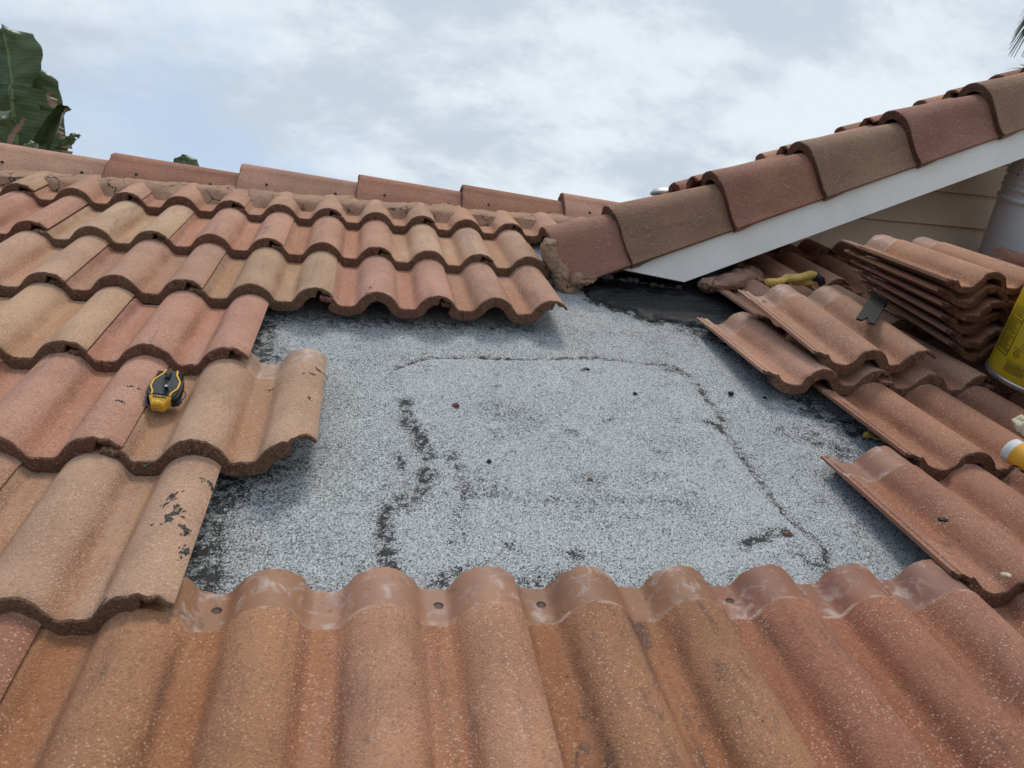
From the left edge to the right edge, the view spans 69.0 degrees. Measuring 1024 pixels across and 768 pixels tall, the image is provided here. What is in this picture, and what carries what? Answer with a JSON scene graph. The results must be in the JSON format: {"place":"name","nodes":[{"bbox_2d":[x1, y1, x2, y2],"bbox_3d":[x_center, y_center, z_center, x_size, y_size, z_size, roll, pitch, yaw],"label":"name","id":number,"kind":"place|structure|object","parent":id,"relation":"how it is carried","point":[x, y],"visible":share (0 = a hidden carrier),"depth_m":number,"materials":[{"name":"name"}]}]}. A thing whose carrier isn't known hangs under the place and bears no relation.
{"place":"outdoors","nodes":[
{"label":"outdoors","id":0,"kind":"place"},
{"bbox_2d":[0,0,1023,201],"label":"sky","id":1,"kind":"structure","parent":0,"point":[610,100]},
{"bbox_3d":[1.801,-0.345,2.494,0.338,0.058,0.427,-1,26,-17],"label":"barrel tile","id":2,"kind":"object","parent":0,"visible":0},
{"bbox_2d":[987,247,1023,266],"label":"barrel tile","id":3,"kind":"object","parent":2,"relation":"on","point":[1008,256],"visible":0.48,"depth_m":2.59,"materials":[{"name":"brown ceramic"}]},
{"label":"ground","id":4,"kind":"structure","parent":0,"visible":0},
{"bbox_2d":[0,24,80,153],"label":"bird of paradise","id":5,"kind":"object","parent":4,"relation":"on","point":[33,109],"visible":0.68,"depth_m":4.88,"materials":[{"name":"green plant"}]},
{"bbox_2d":[173,154,199,166],"bbox_3d":[-2.365,0.355,5.331,0.220,3.900,0.179,2,7,-12],"label":"bird of paradise","id":6,"kind":"object","parent":4,"relation":"on","point":[184,159],"visible":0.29,"depth_m":5.14,"materials":[{"name":"green plant"}]},
{"bbox_2d":[0,67,1023,767],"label":"house","id":7,"kind":"structure","parent":4,"relation":"on","point":[304,525],"depth_m":1.36,"materials":[{"name":"tile"}]},
{"bbox_2d":[144,369,185,411],"bbox_3d":[-0.635,0.008,1.372,0.066,0.035,0.092,8,41,-9],"label":"chalk reel","id":8,"kind":"object","parent":7,"relation":"on","point":[164,390],"visible":1,"depth_m":1.36,"materials":[{"name":"black plastic"}]},
{"bbox_2d":[452,402,459,407],"bbox_3d":[-0.121,0.046,1.596,0.019,0.013,0.011,9,8,37],"label":"debris pebble","id":9,"kind":"object","parent":7,"relation":"on","point":[456,404],"visible":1,"depth_m":1.59,"materials":[{"name":"stone"}]},
{"bbox_2d":[650,187,668,195],"bbox_3d":[0.947,-0.779,4.782,0.190,0.945,0.189,2,7,-12],"label":"flue vent","id":10,"kind":"object","parent":7,"relation":"on","point":[655,191],"visible":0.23,"depth_m":4.67,"materials":[{"name":"metal"}]},
{"bbox_2d":[782,531,792,536],"bbox_3d":[0.500,0.273,1.353,0.018,0.013,0.017,7,8,29],"label":"debris pebble","id":11,"kind":"object","parent":7,"relation":"on","point":[788,533],"visible":1,"depth_m":1.35,"materials":[{"name":"stone"}]},
{"bbox_2d":[764,271,825,286],"bbox_3d":[0.871,-0.324,2.299,0.209,0.062,0.052,1,7,-18],"label":"foam scrap","id":12,"kind":"object","parent":7,"relation":"on","point":[806,278],"visible":0.98,"depth_m":2.29,"materials":[{"name":"yellow plastic"}]},
{"bbox_2d":[738,284,935,373],"bbox_3d":[0.860,-0.158,2.016,0.338,0.068,0.426,0,30,-16],"label":"barrel tile","id":13,"kind":"object","parent":7,"relation":"on","point":[826,327],"visible":0.98,"depth_m":1.95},
{"bbox_2d":[856,295,887,324],"bbox_3d":[0.981,-0.196,2.031,0.047,0.038,0.227,23,36,25],"label":"pry bar","id":14,"kind":"object","parent":13,"relation":"on","point":[872,309],"visible":1,"depth_m":2.00,"materials":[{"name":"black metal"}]},
{"bbox_2d":[863,428,886,442],"bbox_3d":[0.843,0.115,1.728,0.057,0.034,0.052,6,7,20],"label":"foam scrap","id":15,"kind":"object","parent":7,"relation":"on","point":[868,434],"visible":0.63,"depth_m":1.71,"materials":[{"name":"yellow plastic"}]},
{"bbox_2d":[863,290,998,361],"bbox_3d":[1.291,-0.184,2.165,0.338,0.059,0.426,1,29,-13],"label":"barrel tile","id":16,"kind":"object","parent":7,"relation":"on","point":[975,355],"visible":0.29,"depth_m":2.01,"materials":[{"name":"brown ceramic"}]},
{"bbox_2d":[859,280,1003,348],"bbox_3d":[1.270,-0.215,2.146,0.338,0.059,0.426,1,28,-14],"label":"barrel tile","id":17,"kind":"object","parent":16,"relation":"on","point":[984,335],"visible":0.36,"depth_m":1.98,"materials":[{"name":"brown ceramic"}]},
{"bbox_2d":[852,269,1006,334],"bbox_3d":[1.247,-0.250,2.135,0.338,0.058,0.426,1,27,-14],"label":"barrel tile","id":18,"kind":"object","parent":17,"relation":"on","point":[959,325],"visible":0.38,"depth_m":1.98,"materials":[{"name":"brown ceramic"}]},
{"bbox_2d":[850,260,1011,321],"bbox_3d":[1.234,-0.278,2.113,0.338,0.058,0.426,0,26,-15],"label":"barrel tile","id":19,"kind":"object","parent":18,"relation":"on","point":[981,309],"visible":0.38,"depth_m":1.94,"materials":[{"name":"brown ceramic"}]},
{"bbox_2d":[844,249,1019,308],"bbox_3d":[1.209,-0.310,2.098,0.338,0.058,0.426,0,25,-15],"label":"barrel tile","id":20,"kind":"object","parent":19,"relation":"on","point":[967,300],"visible":0.41,"depth_m":1.94,"materials":[{"name":"brown ceramic"}]},
{"bbox_2d":[841,234,1023,294],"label":"barrel tile","id":21,"kind":"object","parent":20,"relation":"on","point":[956,268],"visible":0.99,"depth_m":2.02,"materials":[{"name":"brown ceramic"}]},
{"bbox_2d":[937,517,948,521],"bbox_3d":[0.777,0.245,1.341,0.016,0.010,0.014,3,7,-1],"label":"debris chip","id":22,"kind":"object","parent":7,"relation":"on","point":[941,519],"visible":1,"depth_m":1.34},
{"bbox_2d":[977,168,1023,255],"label":"plastic bucket","id":23,"kind":"object","parent":7,"relation":"on","point":[1005,227],"visible":0.61,"depth_m":2.81,"materials":[{"name":"white plastic"}]},
{"bbox_2d":[1003,158,1023,186],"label":"plastic bucket","id":24,"kind":"object","parent":23,"relation":"in","point":[1017,166],"visible":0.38,"depth_m":2.76,"materials":[{"name":"grey plastic"}]},
{"bbox_2d":[985,287,1023,392],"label":"cement pail","id":25,"kind":"object","parent":7,"relation":"on","point":[1004,363],"visible":1,"depth_m":1.84,"materials":[{"name":"yellow plastic"}]},
{"bbox_2d":[1000,572,1010,577],"bbox_3d":[0.809,0.313,1.219,0.018,0.009,0.010,2,7,-12],"label":"foam crumb","id":26,"kind":"object","parent":7,"relation":"on","point":[1004,574],"visible":1,"depth_m":1.22,"materials":[{"name":"beige plastic"}]},
{"bbox_2d":[1000,439,1023,472],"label":"sealant cartridge","id":27,"kind":"object","parent":7,"relation":"on","point":[1012,452],"visible":1,"depth_m":1.50,"materials":[{"name":"yellow plastic"}]},
{"bbox_2d":[1011,414,1023,437],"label":"foam scrap","id":28,"kind":"object","parent":7,"relation":"on","point":[1018,423],"visible":1,"depth_m":1.68,"materials":[{"name":"beige plastic"}]},
{"bbox_2d":[1008,10,1023,68],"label":"palm tree","id":29,"kind":"object","parent":4,"relation":"on","point":[1021,25],"visible":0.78,"depth_m":7.22,"materials":[{"name":"green plant"}]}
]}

